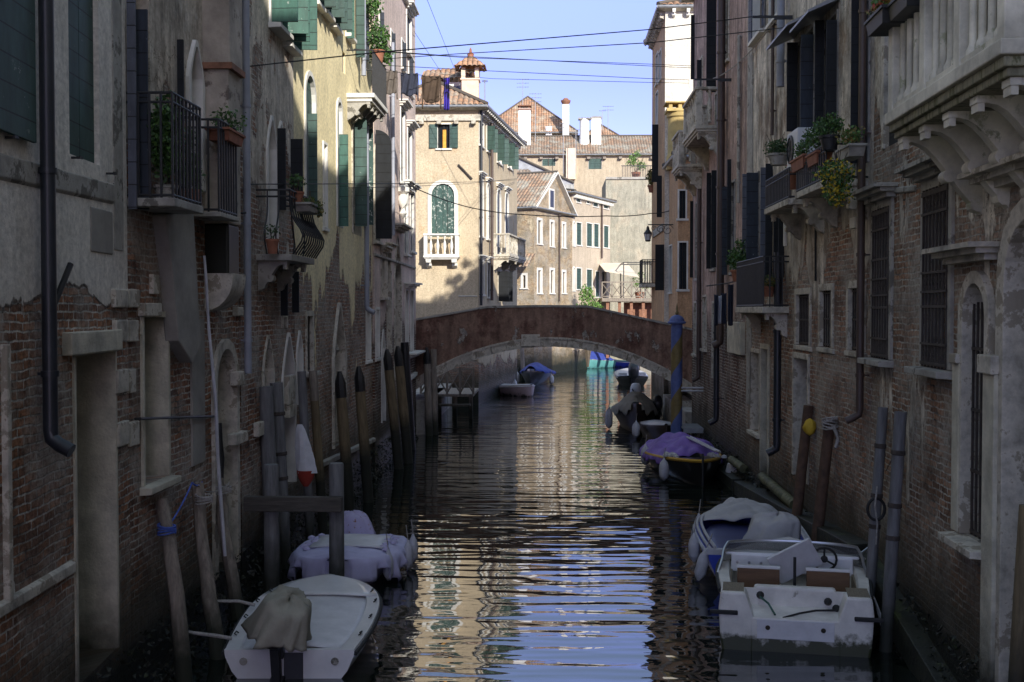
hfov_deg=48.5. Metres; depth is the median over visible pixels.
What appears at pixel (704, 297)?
window
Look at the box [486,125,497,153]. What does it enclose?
window
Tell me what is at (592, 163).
window
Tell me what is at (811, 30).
window
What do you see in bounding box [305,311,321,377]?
window
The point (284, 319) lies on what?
window
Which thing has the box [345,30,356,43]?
window
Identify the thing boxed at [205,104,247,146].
potted plant
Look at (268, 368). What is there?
gothic door
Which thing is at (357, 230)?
balcony door
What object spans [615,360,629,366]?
blue boat
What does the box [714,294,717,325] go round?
hanging cloth
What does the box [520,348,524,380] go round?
mooring pile
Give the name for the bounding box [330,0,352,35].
window
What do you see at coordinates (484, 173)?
window
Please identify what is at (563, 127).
tv antenna
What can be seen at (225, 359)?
arched door
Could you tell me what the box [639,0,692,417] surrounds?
white brick house
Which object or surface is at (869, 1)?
window
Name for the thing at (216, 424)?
white pole
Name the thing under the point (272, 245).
potted plant
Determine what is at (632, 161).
roof shrub
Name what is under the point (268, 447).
mooring pile
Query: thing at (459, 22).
sky
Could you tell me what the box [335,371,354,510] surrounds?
mooring pile
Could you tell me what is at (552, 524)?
water
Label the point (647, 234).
wall lamp
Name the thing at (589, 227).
window
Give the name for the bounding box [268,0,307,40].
window
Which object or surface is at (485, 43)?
overhead cable
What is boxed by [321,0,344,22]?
window
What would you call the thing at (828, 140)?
potted plant
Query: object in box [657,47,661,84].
window
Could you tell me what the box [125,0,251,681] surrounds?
weathered house
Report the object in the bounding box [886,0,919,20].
potted plant
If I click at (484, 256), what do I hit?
window
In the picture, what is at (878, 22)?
potted plant
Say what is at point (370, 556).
covered boat
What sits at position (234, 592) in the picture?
leaning pole
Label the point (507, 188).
window
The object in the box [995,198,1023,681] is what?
arched door
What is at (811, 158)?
potted plant
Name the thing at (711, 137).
brown house
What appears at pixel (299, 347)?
gothic door
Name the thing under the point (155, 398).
window
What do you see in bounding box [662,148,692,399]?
orange house
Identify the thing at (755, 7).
window
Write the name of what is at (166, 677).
weed on left wall
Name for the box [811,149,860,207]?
potted plant
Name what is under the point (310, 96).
window
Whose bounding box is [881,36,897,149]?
balcony door
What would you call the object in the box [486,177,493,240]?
window
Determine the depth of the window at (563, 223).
76.54 m
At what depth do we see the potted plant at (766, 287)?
21.76 m
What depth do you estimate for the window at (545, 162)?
99.61 m
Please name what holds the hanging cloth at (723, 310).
hanging from the grey house at (801, 239)
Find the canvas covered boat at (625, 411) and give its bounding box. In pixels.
[605,383,662,431]
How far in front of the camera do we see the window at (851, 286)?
17.08 m
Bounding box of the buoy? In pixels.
[295,424,316,486]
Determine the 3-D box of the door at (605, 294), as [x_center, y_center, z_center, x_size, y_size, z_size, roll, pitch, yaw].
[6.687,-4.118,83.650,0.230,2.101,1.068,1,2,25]
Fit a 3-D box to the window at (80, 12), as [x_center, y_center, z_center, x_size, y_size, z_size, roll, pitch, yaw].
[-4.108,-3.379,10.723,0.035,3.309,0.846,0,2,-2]
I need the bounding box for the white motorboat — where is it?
[710,537,883,657]
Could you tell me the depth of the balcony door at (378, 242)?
28.97 m
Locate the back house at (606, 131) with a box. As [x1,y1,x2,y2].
[589,124,618,134]
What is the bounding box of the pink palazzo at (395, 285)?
[371,0,424,472]
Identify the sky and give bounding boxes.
[415,0,662,134]
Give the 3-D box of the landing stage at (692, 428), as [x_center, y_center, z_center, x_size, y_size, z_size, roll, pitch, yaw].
[5.301,2.904,33.646,0.640,3.126,1.420,0,2,2]
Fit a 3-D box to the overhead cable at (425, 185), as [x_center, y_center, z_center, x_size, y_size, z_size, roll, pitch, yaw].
[-1.703,-5.916,42.147,0.015,4.280,35.678,0,2,6]
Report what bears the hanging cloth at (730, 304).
hanging from the drying bar at (719, 284)
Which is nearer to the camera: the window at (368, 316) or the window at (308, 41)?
the window at (308, 41)
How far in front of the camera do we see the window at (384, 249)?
30.87 m
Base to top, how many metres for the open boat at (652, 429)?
1.071 m
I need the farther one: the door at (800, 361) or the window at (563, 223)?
the window at (563, 223)
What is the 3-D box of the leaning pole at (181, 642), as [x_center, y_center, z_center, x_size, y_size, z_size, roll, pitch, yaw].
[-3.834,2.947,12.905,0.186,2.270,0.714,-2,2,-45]
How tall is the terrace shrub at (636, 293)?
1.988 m
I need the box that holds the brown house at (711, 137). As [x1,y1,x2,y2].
[671,0,747,490]
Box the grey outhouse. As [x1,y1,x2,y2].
[519,156,574,188]
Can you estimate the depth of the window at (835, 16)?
18.03 m
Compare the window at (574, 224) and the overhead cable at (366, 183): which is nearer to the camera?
the overhead cable at (366, 183)
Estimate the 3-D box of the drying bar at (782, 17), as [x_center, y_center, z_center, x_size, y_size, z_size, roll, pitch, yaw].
[4.878,-6.015,21.160,0.810,0.070,0.040,0,2,2]
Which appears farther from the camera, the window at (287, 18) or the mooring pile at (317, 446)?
the mooring pile at (317, 446)
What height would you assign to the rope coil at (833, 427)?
0.489 m
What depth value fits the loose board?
15.04 m
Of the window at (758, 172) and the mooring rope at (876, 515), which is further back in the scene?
the window at (758, 172)
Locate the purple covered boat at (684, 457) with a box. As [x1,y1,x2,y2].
[639,432,736,486]
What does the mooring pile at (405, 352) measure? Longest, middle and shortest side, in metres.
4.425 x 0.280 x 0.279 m
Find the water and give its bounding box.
[149,367,918,681]
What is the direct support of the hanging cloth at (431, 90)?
hanging from the washing line
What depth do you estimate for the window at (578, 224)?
78.97 m
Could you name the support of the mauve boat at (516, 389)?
on the water
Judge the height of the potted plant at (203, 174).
0.988 m
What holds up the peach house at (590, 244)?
on the water
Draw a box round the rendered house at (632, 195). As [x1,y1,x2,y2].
[602,165,651,359]
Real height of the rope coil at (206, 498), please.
0.137 m
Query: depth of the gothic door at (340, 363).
24.56 m
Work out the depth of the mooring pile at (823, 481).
17.89 m
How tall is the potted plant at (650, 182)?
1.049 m
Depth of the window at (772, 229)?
23.00 m
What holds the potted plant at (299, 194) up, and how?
on the peeling house at (283, 30)
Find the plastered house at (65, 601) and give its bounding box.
[0,0,130,681]
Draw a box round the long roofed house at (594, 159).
[517,105,651,196]
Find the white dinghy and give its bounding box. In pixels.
[188,574,382,681]
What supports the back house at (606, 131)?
on the water
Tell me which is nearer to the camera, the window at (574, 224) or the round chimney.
the round chimney
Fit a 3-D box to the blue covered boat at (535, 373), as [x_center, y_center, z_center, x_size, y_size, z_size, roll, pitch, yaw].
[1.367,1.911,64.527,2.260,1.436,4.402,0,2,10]
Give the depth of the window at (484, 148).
50.72 m
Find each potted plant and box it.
[146,89,185,197]
[174,127,205,200]
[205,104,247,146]
[264,224,280,253]
[286,173,307,201]
[293,190,325,217]
[366,0,395,66]
[645,168,652,192]
[725,237,745,281]
[763,132,786,165]
[764,274,778,296]
[785,161,795,189]
[789,128,814,172]
[805,115,832,167]
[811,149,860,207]
[813,112,844,150]
[835,123,867,161]
[864,0,904,36]
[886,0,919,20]
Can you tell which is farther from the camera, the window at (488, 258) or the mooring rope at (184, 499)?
the window at (488, 258)
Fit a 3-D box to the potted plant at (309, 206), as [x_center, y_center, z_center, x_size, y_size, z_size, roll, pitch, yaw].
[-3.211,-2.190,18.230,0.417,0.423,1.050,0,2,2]
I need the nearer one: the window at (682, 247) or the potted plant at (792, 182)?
the potted plant at (792, 182)
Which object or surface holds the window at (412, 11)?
in the pink palazzo at (395, 285)
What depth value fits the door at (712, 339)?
31.43 m
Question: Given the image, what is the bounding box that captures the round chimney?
[663,101,688,170]
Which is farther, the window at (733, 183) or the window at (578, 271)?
the window at (578, 271)
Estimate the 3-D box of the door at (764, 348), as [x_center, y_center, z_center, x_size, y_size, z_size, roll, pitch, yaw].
[5.429,1.679,23.796,0.330,3.224,0.945,0,2,2]
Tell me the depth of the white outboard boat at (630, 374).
62.50 m
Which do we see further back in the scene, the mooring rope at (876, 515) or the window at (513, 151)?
the window at (513, 151)
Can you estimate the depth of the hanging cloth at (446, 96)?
29.89 m
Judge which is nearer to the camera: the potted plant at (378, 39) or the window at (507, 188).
the potted plant at (378, 39)
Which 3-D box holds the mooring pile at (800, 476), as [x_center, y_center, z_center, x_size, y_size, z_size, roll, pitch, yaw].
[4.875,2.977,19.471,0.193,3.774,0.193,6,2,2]
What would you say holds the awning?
attached to the terrace
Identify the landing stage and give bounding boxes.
[420,368,478,418]
[681,387,703,437]
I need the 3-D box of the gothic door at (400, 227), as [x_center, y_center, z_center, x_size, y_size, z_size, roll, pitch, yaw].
[-3.346,-1.139,33.480,0.640,4.509,1.999,0,2,2]
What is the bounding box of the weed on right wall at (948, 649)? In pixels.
[688,431,979,681]
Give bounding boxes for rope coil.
[157,522,175,535]
[195,493,212,504]
[821,416,838,447]
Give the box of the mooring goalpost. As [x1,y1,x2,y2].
[243,462,343,592]
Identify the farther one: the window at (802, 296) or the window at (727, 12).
the window at (727, 12)
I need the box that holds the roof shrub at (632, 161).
[625,150,646,176]
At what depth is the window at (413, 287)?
37.17 m
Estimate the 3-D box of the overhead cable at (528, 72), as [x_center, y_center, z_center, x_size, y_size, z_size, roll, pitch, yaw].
[1.095,-7.721,32.807,12.003,1.175,0.017,-1,2,-40]
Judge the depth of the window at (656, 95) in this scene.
46.68 m
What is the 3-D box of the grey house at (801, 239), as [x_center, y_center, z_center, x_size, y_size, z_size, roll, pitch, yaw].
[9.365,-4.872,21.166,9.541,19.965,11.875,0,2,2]
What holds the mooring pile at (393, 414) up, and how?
in the water
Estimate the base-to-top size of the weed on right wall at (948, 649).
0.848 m
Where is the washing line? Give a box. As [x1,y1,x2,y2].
[715,21,774,77]
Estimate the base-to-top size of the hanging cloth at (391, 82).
0.765 m
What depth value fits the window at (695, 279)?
35.02 m
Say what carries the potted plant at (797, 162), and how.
on the grey house at (801, 239)
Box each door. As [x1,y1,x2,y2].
[72,351,119,681]
[211,339,240,579]
[262,335,274,495]
[281,332,296,481]
[296,330,303,404]
[332,303,346,448]
[351,124,361,235]
[373,141,383,245]
[381,329,385,422]
[386,242,397,352]
[394,223,412,379]
[602,270,606,297]
[711,301,713,377]
[714,92,716,124]
[759,344,769,489]
[791,352,809,484]
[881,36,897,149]
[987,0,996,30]
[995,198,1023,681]
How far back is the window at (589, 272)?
81.00 m
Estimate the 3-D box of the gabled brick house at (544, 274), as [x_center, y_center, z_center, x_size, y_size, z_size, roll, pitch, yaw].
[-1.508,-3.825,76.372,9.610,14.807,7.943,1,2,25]
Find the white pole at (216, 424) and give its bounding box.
[203,256,226,555]
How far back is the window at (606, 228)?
84.11 m
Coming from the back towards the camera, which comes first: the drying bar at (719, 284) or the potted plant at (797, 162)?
the drying bar at (719, 284)
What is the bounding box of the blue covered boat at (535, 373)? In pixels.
[517,362,555,384]
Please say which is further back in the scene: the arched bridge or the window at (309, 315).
the arched bridge
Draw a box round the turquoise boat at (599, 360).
[587,351,615,368]
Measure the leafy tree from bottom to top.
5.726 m
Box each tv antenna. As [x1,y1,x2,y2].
[531,93,540,141]
[560,123,566,173]
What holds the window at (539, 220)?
in the gabled brick house at (544, 274)
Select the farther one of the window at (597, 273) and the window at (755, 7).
the window at (597, 273)
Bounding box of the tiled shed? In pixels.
[517,169,530,171]
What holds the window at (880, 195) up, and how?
in the building at (942, 194)
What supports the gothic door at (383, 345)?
in the pink palazzo at (395, 285)
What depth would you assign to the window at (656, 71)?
46.62 m
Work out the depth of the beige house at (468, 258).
50.08 m
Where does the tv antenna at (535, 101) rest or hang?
on the long roofed house at (594, 159)
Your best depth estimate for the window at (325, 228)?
23.02 m
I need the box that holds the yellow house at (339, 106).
[293,0,387,540]
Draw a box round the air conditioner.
[787,127,817,170]
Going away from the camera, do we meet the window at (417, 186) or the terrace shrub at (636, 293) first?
the window at (417, 186)
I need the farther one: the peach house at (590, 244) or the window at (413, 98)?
the peach house at (590, 244)
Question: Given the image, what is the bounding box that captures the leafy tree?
[576,284,603,366]
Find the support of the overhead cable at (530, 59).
attached to the brown house at (711, 137)
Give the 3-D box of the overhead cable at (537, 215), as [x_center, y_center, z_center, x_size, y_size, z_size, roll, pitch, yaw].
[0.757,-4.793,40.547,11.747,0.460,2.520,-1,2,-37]
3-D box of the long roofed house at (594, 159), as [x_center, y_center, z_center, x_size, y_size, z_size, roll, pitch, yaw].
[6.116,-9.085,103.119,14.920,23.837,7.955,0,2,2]
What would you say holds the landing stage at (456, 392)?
in the water
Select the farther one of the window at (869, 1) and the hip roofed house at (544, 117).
the hip roofed house at (544, 117)
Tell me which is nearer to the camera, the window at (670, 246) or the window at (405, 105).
the window at (405, 105)
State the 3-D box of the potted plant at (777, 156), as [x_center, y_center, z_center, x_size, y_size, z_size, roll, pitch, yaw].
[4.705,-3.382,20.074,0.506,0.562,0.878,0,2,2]
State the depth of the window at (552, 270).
74.82 m
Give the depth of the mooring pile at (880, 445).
14.72 m
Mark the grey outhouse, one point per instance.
(525, 164)
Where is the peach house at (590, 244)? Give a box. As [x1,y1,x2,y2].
[566,188,616,370]
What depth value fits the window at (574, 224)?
78.17 m
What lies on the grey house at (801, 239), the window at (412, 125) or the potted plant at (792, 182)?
the potted plant at (792, 182)
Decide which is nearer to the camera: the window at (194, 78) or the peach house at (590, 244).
the window at (194, 78)
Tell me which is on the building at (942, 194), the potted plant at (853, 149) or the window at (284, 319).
the potted plant at (853, 149)
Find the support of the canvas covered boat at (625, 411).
on the water
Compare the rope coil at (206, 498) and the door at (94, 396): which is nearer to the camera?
the door at (94, 396)
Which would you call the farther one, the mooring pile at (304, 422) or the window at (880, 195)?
the mooring pile at (304, 422)
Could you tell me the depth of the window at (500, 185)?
55.39 m
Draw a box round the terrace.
[600,262,651,357]
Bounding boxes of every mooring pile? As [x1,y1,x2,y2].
[259,386,280,578]
[270,382,290,568]
[297,371,314,540]
[309,370,327,534]
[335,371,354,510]
[354,366,373,502]
[383,349,403,468]
[394,346,412,463]
[401,342,415,449]
[423,347,432,435]
[430,349,437,434]
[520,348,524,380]
[792,405,812,515]
[811,420,834,540]
[866,407,887,610]
[879,411,906,652]
[1008,504,1023,681]
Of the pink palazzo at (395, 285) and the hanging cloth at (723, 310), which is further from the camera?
the pink palazzo at (395, 285)
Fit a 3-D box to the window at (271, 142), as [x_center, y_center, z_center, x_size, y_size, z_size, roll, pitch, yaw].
[-3.965,-2.525,18.388,0.215,2.225,0.726,0,2,2]
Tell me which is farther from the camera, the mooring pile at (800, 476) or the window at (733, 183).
the window at (733, 183)
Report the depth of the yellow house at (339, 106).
24.12 m
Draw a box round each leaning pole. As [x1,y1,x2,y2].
[156,499,192,681]
[191,482,224,659]
[216,478,244,620]
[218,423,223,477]
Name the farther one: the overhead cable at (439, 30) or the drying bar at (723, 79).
the overhead cable at (439, 30)
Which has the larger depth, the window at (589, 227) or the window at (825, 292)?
the window at (589, 227)
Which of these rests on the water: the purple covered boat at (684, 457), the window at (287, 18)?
the purple covered boat at (684, 457)
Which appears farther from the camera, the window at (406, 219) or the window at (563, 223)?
the window at (563, 223)
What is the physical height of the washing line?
0.411 m
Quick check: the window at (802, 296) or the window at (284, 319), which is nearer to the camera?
the window at (284, 319)
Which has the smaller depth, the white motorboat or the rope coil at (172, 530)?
the rope coil at (172, 530)
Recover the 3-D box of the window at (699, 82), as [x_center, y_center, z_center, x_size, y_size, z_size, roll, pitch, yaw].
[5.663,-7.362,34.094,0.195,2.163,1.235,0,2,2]
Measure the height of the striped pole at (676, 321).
5.591 m
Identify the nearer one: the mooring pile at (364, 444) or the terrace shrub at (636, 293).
the mooring pile at (364, 444)
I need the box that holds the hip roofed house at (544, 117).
[499,96,577,134]
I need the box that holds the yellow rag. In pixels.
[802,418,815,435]
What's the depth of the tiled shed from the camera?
80.43 m
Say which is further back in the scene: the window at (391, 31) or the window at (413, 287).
the window at (413, 287)
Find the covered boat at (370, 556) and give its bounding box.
[287,510,417,584]
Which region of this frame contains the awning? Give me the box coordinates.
[599,263,638,276]
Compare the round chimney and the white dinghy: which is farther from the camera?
the round chimney
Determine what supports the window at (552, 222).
in the gabled brick house at (544, 274)
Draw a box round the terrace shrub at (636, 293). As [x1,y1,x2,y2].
[630,272,646,297]
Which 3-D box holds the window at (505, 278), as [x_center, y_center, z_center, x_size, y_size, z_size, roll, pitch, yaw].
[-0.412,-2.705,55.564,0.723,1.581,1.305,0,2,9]
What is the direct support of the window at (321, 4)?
in the yellow house at (339, 106)
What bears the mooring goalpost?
in the water
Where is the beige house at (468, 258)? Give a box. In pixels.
[415,47,526,404]
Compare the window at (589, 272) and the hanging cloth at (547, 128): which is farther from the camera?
the hanging cloth at (547, 128)
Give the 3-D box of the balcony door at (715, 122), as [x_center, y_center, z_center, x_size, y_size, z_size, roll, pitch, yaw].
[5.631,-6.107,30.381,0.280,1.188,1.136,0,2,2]
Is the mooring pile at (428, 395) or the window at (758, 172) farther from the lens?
the mooring pile at (428, 395)
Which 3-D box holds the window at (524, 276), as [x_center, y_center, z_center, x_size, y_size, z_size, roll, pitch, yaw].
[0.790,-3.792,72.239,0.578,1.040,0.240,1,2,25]
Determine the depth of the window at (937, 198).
12.86 m
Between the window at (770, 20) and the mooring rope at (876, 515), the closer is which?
the mooring rope at (876, 515)
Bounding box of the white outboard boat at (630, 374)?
[614,362,648,385]
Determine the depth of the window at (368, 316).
28.63 m
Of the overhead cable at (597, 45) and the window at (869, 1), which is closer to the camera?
the window at (869, 1)
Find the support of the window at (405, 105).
in the pink palazzo at (395, 285)
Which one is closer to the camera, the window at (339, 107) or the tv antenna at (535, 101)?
the window at (339, 107)
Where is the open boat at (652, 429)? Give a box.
[632,416,670,439]
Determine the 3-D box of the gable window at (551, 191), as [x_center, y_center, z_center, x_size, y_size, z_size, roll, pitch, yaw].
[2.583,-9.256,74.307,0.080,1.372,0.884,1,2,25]
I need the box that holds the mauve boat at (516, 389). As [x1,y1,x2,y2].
[499,374,534,396]
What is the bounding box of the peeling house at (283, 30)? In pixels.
[238,0,324,594]
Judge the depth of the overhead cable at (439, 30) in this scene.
42.17 m
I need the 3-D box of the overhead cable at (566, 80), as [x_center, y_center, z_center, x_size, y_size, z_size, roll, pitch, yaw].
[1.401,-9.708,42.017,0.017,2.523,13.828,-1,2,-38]
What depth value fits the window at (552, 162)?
99.59 m
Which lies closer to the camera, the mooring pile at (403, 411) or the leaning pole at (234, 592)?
the leaning pole at (234, 592)
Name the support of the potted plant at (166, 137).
on the weathered house at (194, 55)
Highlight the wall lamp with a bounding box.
[644,224,672,241]
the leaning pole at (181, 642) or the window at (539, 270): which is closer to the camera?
the leaning pole at (181, 642)
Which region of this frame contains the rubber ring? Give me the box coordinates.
[866,497,885,520]
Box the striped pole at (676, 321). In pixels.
[668,305,685,432]
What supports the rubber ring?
hanging from the mooring pile at (880, 445)
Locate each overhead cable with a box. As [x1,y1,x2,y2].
[250,15,759,66]
[251,180,506,184]
[351,178,516,187]
[374,50,688,67]
[386,65,683,79]
[390,52,686,65]
[392,27,782,58]
[413,187,668,216]
[427,0,454,68]
[443,74,668,82]
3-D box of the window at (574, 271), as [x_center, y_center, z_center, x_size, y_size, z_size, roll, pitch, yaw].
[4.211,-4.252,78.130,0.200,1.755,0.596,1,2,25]
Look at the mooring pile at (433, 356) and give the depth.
38.07 m
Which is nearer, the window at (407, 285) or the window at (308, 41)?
the window at (308, 41)
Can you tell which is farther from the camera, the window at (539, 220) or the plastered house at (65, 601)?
the window at (539, 220)
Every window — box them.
[68,0,93,162]
[140,312,181,495]
[185,40,205,191]
[266,115,278,251]
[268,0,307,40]
[281,316,287,327]
[283,0,316,56]
[304,70,316,197]
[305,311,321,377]
[317,0,335,13]
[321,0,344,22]
[322,140,329,232]
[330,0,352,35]
[336,97,343,227]
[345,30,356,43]
[365,311,372,364]
[375,307,381,361]
[380,245,392,300]
[390,28,393,69]
[399,98,412,185]
[401,37,406,72]
[403,179,415,257]
[404,282,417,341]
[406,0,419,62]
[406,120,419,193]
[408,58,414,99]
[410,184,421,254]
[410,283,422,351]
[428,180,457,236]
[429,123,457,149]
[479,121,485,149]
[479,171,487,238]
[479,255,488,296]
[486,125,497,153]
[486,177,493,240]
[487,256,494,298]
[496,134,508,166]
[496,182,504,253]
[498,269,512,301]
[504,186,512,253]
[507,143,518,170]
[520,273,527,288]
[536,267,543,294]
[537,217,543,245]
[542,158,548,165]
[548,158,555,165]
[549,188,554,209]
[549,219,555,247]
[549,268,555,294]
[561,221,566,248]
[561,270,566,293]
[572,221,575,246]
[572,266,575,291]
[576,221,582,246]
[576,267,581,290]
[586,222,593,247]
[586,268,593,290]
[588,158,601,168]
[593,223,599,248]
[595,270,600,297]
[603,225,609,248]
[654,51,657,87]
[655,90,657,123]
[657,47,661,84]
[668,244,671,293]
[676,189,688,220]
[676,241,689,291]
[691,301,695,356]
[694,202,696,280]
[697,55,702,124]
[700,294,706,351]
[725,0,729,66]
[728,179,735,275]
[746,348,759,438]
[748,0,764,47]
[756,171,759,256]
[764,0,776,32]
[772,229,772,276]
[793,287,811,351]
[796,23,814,127]
[816,283,834,353]
[819,9,838,139]
[844,280,866,356]
[849,182,897,367]
[853,0,870,167]
[894,155,954,379]
[937,270,994,559]
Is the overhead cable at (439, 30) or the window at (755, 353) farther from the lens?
the overhead cable at (439, 30)
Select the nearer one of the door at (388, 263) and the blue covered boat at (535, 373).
the door at (388, 263)
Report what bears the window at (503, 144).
in the beige house at (468, 258)
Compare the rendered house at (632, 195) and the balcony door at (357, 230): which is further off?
the rendered house at (632, 195)
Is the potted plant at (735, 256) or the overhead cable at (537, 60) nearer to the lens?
the potted plant at (735, 256)
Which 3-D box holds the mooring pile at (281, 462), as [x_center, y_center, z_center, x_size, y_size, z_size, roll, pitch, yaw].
[-3.726,2.781,18.467,0.246,4.217,0.246,-2,2,2]
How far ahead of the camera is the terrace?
79.29 m
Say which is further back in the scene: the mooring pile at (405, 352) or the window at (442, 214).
the window at (442, 214)
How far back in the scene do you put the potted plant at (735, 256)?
25.21 m
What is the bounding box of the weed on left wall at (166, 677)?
[96,419,417,681]
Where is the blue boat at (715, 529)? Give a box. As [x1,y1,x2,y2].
[688,497,811,580]
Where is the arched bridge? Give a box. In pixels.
[416,305,691,434]
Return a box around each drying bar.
[694,78,730,80]
[706,281,732,286]
[752,15,792,19]
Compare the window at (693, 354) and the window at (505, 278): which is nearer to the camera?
the window at (693, 354)
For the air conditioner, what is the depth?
18.68 m
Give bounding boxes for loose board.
[767,538,822,583]
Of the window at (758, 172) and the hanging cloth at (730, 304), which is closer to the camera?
the window at (758, 172)
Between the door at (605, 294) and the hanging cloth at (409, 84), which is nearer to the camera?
the hanging cloth at (409, 84)
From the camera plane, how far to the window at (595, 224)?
82.20 m
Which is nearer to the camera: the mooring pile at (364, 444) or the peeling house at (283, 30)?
the peeling house at (283, 30)
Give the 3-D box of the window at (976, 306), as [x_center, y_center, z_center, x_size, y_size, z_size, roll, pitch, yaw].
[4.797,0.710,11.566,0.590,2.846,1.032,0,2,4]
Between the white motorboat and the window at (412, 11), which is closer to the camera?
the white motorboat
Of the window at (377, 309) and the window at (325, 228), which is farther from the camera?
the window at (377, 309)
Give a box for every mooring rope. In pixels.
[172,481,202,521]
[874,486,877,544]
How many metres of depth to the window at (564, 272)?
76.69 m
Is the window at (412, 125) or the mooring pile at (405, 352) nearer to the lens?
the mooring pile at (405, 352)
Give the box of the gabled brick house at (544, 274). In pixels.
[517,170,577,374]
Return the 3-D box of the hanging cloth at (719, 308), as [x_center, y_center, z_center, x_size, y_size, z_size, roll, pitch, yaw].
[4.799,-0.725,26.355,0.095,0.659,0.123,0,2,2]
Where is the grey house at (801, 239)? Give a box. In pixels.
[727,0,874,550]
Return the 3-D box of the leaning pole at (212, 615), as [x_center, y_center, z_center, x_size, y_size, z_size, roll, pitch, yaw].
[-3.693,2.960,13.912,0.200,2.392,0.922,-1,2,-36]
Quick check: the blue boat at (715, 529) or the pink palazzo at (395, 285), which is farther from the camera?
the pink palazzo at (395, 285)
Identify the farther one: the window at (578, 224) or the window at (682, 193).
the window at (578, 224)
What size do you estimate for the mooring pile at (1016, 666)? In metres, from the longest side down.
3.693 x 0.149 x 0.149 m
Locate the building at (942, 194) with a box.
[844,0,1023,681]
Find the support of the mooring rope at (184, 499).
hanging from the leaning pole at (212, 615)
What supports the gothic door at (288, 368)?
in the peeling house at (283, 30)
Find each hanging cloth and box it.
[386,70,397,98]
[400,73,418,100]
[421,75,441,108]
[444,78,449,110]
[545,126,551,134]
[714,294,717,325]
[718,295,721,323]
[721,293,726,323]
[728,284,733,325]
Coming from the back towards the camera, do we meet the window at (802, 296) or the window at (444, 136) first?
the window at (444, 136)

